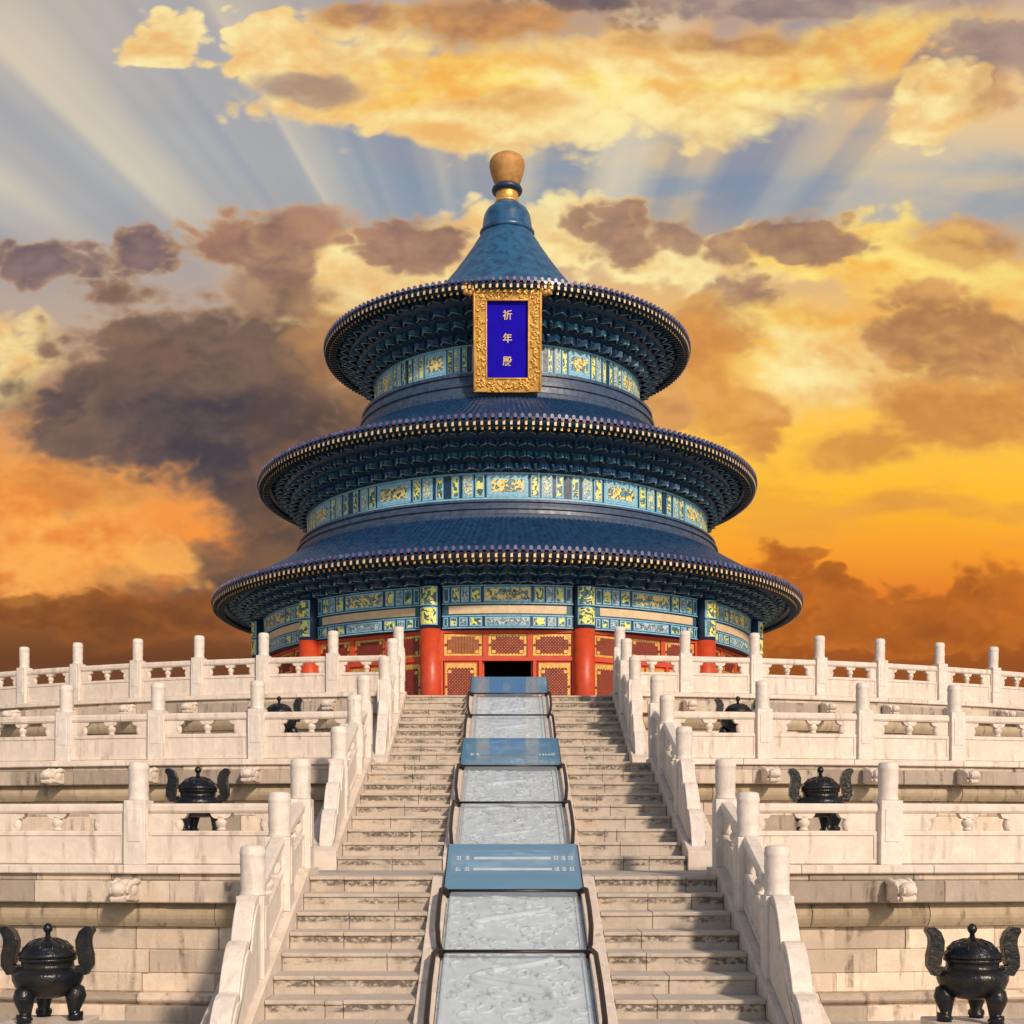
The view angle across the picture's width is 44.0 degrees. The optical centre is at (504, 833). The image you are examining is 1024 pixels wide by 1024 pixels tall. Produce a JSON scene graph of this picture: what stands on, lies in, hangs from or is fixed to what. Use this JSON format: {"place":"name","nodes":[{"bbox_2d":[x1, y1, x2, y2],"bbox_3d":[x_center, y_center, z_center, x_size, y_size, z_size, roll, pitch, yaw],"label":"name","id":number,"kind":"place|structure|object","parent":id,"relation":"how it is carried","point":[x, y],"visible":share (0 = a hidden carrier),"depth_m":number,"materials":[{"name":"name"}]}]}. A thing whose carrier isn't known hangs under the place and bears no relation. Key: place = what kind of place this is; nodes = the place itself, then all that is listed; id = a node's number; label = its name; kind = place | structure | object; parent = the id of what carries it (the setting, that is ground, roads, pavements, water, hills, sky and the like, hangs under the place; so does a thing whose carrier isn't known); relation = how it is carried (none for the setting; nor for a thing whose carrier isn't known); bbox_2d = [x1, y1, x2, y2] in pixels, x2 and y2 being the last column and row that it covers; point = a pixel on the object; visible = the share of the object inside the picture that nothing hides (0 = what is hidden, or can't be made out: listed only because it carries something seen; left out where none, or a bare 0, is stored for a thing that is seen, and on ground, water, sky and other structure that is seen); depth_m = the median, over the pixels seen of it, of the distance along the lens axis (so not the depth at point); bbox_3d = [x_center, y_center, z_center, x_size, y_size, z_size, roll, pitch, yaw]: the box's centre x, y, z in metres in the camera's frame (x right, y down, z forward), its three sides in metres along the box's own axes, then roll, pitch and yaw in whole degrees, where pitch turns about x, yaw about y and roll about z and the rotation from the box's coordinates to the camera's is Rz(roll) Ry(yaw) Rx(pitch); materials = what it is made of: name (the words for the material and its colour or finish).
{"place":"outdoors","nodes":[
{"label":"outdoors","id":0,"kind":"place"},
{"bbox_2d":[200,867,434,1023],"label":"staircase","id":1,"kind":"structure","parent":0,"point":[345,948],"depth_m":15.48,"materials":[{"name":"stone"}]},
{"bbox_2d":[210,758,313,1023],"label":"stair balustrade","id":2,"kind":"object","parent":1,"relation":"on","point":[268,879],"visible":1,"depth_m":14.70,"materials":[{"name":"stone"}]},
{"bbox_2d":[314,757,454,869],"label":"staircase","id":3,"kind":"structure","parent":0,"point":[395,817],"depth_m":22.55,"materials":[{"name":"stone"}]},
{"bbox_2d":[318,675,372,845],"bbox_3d":[-2.935,-1.455,23.613,0.354,3.668,5.848,0,0,0],"label":"stair balustrade","id":4,"kind":"object","parent":3,"relation":"on","point":[351,744],"visible":0.98,"depth_m":22.34,"materials":[{"name":"stone"}]},
{"bbox_2d":[373,691,466,762],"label":"staircase","id":5,"kind":"structure","parent":0,"point":[427,728],"depth_m":32.00,"materials":[{"name":"stone"}]},
{"bbox_2d":[374,626,404,753],"bbox_3d":[-2.935,-3.686,32.410,0.354,4.026,5.435,0,0,0],"label":"stair balustrade","id":6,"kind":"object","parent":5,"relation":"on","point":[391,683],"visible":0.99,"depth_m":30.80,"materials":[{"name":"stone"}]},
{"bbox_2d":[466,695,553,737],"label":"carved ramp","id":7,"kind":"structure","parent":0,"point":[509,726],"depth_m":32.98,"materials":[{"name":"stone"}]},
{"bbox_2d":[463,677,555,737],"bbox_3d":[0.115,-3.124,33.197,2.290,2.793,6.853,0,0,0],"label":"ramp cover","id":8,"kind":"object","parent":7,"relation":"on","point":[508,685],"visible":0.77,"depth_m":35.40,"materials":[{"name":"blue plastic"}]},
{"bbox_2d":[0,870,1023,1021],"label":"marble terrace","id":9,"kind":"structure","parent":0,"point":[160,941],"depth_m":18.82,"materials":[{"name":"stone"}]},
{"bbox_2d":[0,762,268,873],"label":"terrace balustrade","id":10,"kind":"object","parent":9,"relation":"on","point":[137,832],"visible":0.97,"depth_m":18.81,"materials":[{"name":"stone"}]},
{"bbox_2d":[165,766,230,830],"bbox_3d":[-5.135,-0.261,21.200,1.076,1.722,0.865,0,0,0],"label":"incense burner","id":11,"kind":"object","parent":9,"relation":"on","point":[197,788],"visible":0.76,"depth_m":21.09,"materials":[{"name":"black metal"}]},
{"bbox_2d":[0,765,1023,830],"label":"marble terrace","id":12,"kind":"structure","parent":9,"relation":"on","point":[260,783],"depth_m":27.19,"materials":[{"name":"stone"}]},
{"bbox_2d":[0,680,347,767],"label":"terrace balustrade","id":13,"kind":"object","parent":12,"relation":"on","point":[258,736],"visible":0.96,"depth_m":27.14,"materials":[{"name":"stone"}]},
{"bbox_2d":[264,696,302,732],"bbox_3d":[-5.205,-2.301,29.200,1.076,1.722,0.865,0,0,0],"label":"incense burner","id":14,"kind":"object","parent":12,"relation":"on","point":[290,725],"visible":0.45,"depth_m":29.07,"materials":[{"name":"black metal"}]},
{"bbox_2d":[0,696,1023,736],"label":"marble terrace","id":15,"kind":"structure","parent":12,"relation":"on","point":[340,704],"depth_m":36.38,"materials":[{"name":"stone"}]},
{"bbox_2d":[0,631,386,708],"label":"terrace balustrade","id":16,"kind":"object","parent":15,"relation":"on","point":[331,678],"visible":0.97,"depth_m":36.40,"materials":[{"name":"stone"}]},
{"bbox_2d":[211,150,802,695],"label":"round hall","id":17,"kind":"structure","parent":15,"relation":"on","point":[557,530],"depth_m":58.95,"materials":[{"name":"tile"}]},
{"bbox_2d":[350,667,369,671],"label":"door leaf","id":18,"kind":"structure","parent":17,"relation":"in","point":[355,669],"depth_m":58.42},
{"bbox_2d":[370,666,378,671],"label":"door leaf","id":19,"kind":"structure","parent":17,"relation":"in","point":[372,668],"depth_m":57.93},
{"bbox_2d":[405,662,419,694],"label":"door leaf","id":20,"kind":"structure","parent":17,"relation":"in","point":[412,670],"depth_m":56.85,"materials":[{"name":"red wood"}]},
{"bbox_2d":[444,661,477,695],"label":"door leaf","id":21,"kind":"structure","parent":17,"relation":"in","point":[457,674],"depth_m":56.36,"materials":[{"name":"red wood"}]},
{"bbox_2d":[482,662,483,695],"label":"door leaf","id":22,"kind":"structure","parent":17,"relation":"in","point":[482,662],"depth_m":56.52,"materials":[{"name":"red wood"}]},
{"bbox_2d":[461,280,553,392],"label":"name plaque","id":23,"kind":"object","parent":17,"relation":"attached to","point":[507,341],"visible":1,"depth_m":60.09,"materials":[{"name":"gold metal"}]},
{"bbox_2d":[531,662,532,695],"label":"door leaf","id":24,"kind":"structure","parent":17,"relation":"in","point":[531,662],"depth_m":56.52,"materials":[{"name":"red wood"}]},
{"bbox_2d":[537,661,570,695],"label":"door leaf","id":25,"kind":"structure","parent":17,"relation":"in","point":[558,673],"depth_m":56.36,"materials":[{"name":"red wood"}]},
{"bbox_2d":[595,662,612,694],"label":"door leaf","id":26,"kind":"structure","parent":17,"relation":"in","point":[603,671],"depth_m":56.90,"materials":[{"name":"red wood"}]},
{"bbox_2d":[645,666,664,671],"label":"door leaf","id":27,"kind":"structure","parent":17,"relation":"in","point":[657,669],"depth_m":58.42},
{"bbox_2d":[632,631,1023,709],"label":"terrace balustrade","id":28,"kind":"object","parent":15,"relation":"on","point":[687,678],"visible":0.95,"depth_m":36.47,"materials":[{"name":"stone"}]},
{"bbox_2d":[714,696,755,732],"bbox_3d":[5.365,-2.301,29.200,1.076,1.722,0.865,0,0,0],"label":"incense burner","id":29,"kind":"object","parent":12,"relation":"on","point":[728,726],"visible":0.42,"depth_m":29.06,"materials":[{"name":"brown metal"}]},
{"bbox_2d":[674,680,1023,767],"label":"terrace balustrade","id":30,"kind":"object","parent":12,"relation":"on","point":[761,736],"visible":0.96,"depth_m":27.14,"materials":[{"name":"stone"}]},
{"bbox_2d":[787,766,853,830],"bbox_3d":[5.275,-0.261,21.200,1.076,1.722,0.865,0,0,0],"label":"incense burner","id":31,"kind":"object","parent":9,"relation":"on","point":[819,788],"visible":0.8,"depth_m":21.07,"materials":[{"name":"black metal"}]},
{"bbox_2d":[759,762,1023,873],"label":"terrace balustrade","id":32,"kind":"object","parent":9,"relation":"on","point":[887,831],"visible":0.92,"depth_m":18.81,"materials":[{"name":"stone"}]},
{"bbox_2d":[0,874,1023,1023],"bbox_3d":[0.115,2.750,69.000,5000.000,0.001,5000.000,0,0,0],"label":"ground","id":33,"kind":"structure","parent":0,"point":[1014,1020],"depth_m":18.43,"materials":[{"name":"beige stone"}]},
{"bbox_2d":[0,923,98,1023],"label":"incense burner","id":34,"kind":"object","parent":33,"relation":"on","point":[45,972],"visible":1,"depth_m":14.46,"materials":[{"name":"metal"}]},
{"bbox_2d":[920,923,1021,1023],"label":"incense burner","id":35,"kind":"object","parent":33,"relation":"on","point":[973,974],"visible":1,"depth_m":14.37,"materials":[{"name":"black metal"}]},
{"bbox_2d":[0,0,1023,687],"label":"sky","id":36,"kind":"structure","parent":0,"point":[826,197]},
{"bbox_2d":[443,763,581,869],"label":"carved ramp","id":37,"kind":"structure","parent":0,"point":[511,823],"depth_m":23.02,"materials":[{"name":"stone"}]},
{"bbox_2d":[448,738,574,843],"bbox_3d":[0.115,-0.854,24.047,2.162,2.410,6.655,0,0,0],"label":"ramp cover","id":38,"kind":"object","parent":37,"relation":"on","point":[510,752],"visible":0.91,"depth_m":25.89,"materials":[{"name":"blue plastic"}]},
{"bbox_2d":[413,874,617,1023],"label":"carved ramp","id":39,"kind":"structure","parent":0,"point":[514,988],"depth_m":15.30,"materials":[{"name":"stone"}]},
{"bbox_2d":[423,844,607,1023],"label":"ramp cover","id":40,"kind":"object","parent":39,"relation":"on","point":[512,868],"visible":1,"depth_m":17.47,"materials":[{"name":"blue plastic"}]},
{"bbox_2d":[551,691,647,762],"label":"staircase","id":41,"kind":"structure","parent":0,"point":[591,728],"depth_m":32.01,"materials":[{"name":"stone"}]},
{"bbox_2d":[613,626,644,753],"bbox_3d":[3.165,-3.686,32.410,0.354,4.026,5.435,0,0,0],"label":"stair balustrade","id":42,"kind":"object","parent":41,"relation":"on","point":[627,685],"visible":1,"depth_m":30.81,"materials":[{"name":"stone"}]},
{"bbox_2d":[566,757,711,869],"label":"staircase","id":43,"kind":"structure","parent":0,"point":[627,817],"depth_m":22.55,"materials":[{"name":"stone"}]},
{"bbox_2d":[648,675,705,845],"bbox_3d":[3.165,-1.455,23.613,0.354,3.668,5.848,0,0,0],"label":"stair balustrade","id":44,"kind":"object","parent":43,"relation":"on","point":[670,742],"visible":0.98,"depth_m":22.36,"materials":[{"name":"stone"}]},
{"bbox_2d":[590,867,830,1023],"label":"staircase","id":45,"kind":"structure","parent":0,"point":[682,948],"depth_m":15.48,"materials":[{"name":"stone"}]},
{"bbox_2d":[712,758,822,1023],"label":"stair balustrade","id":46,"kind":"object","parent":45,"relation":"on","point":[763,898],"visible":0.99,"depth_m":14.71,"materials":[{"name":"stone"}]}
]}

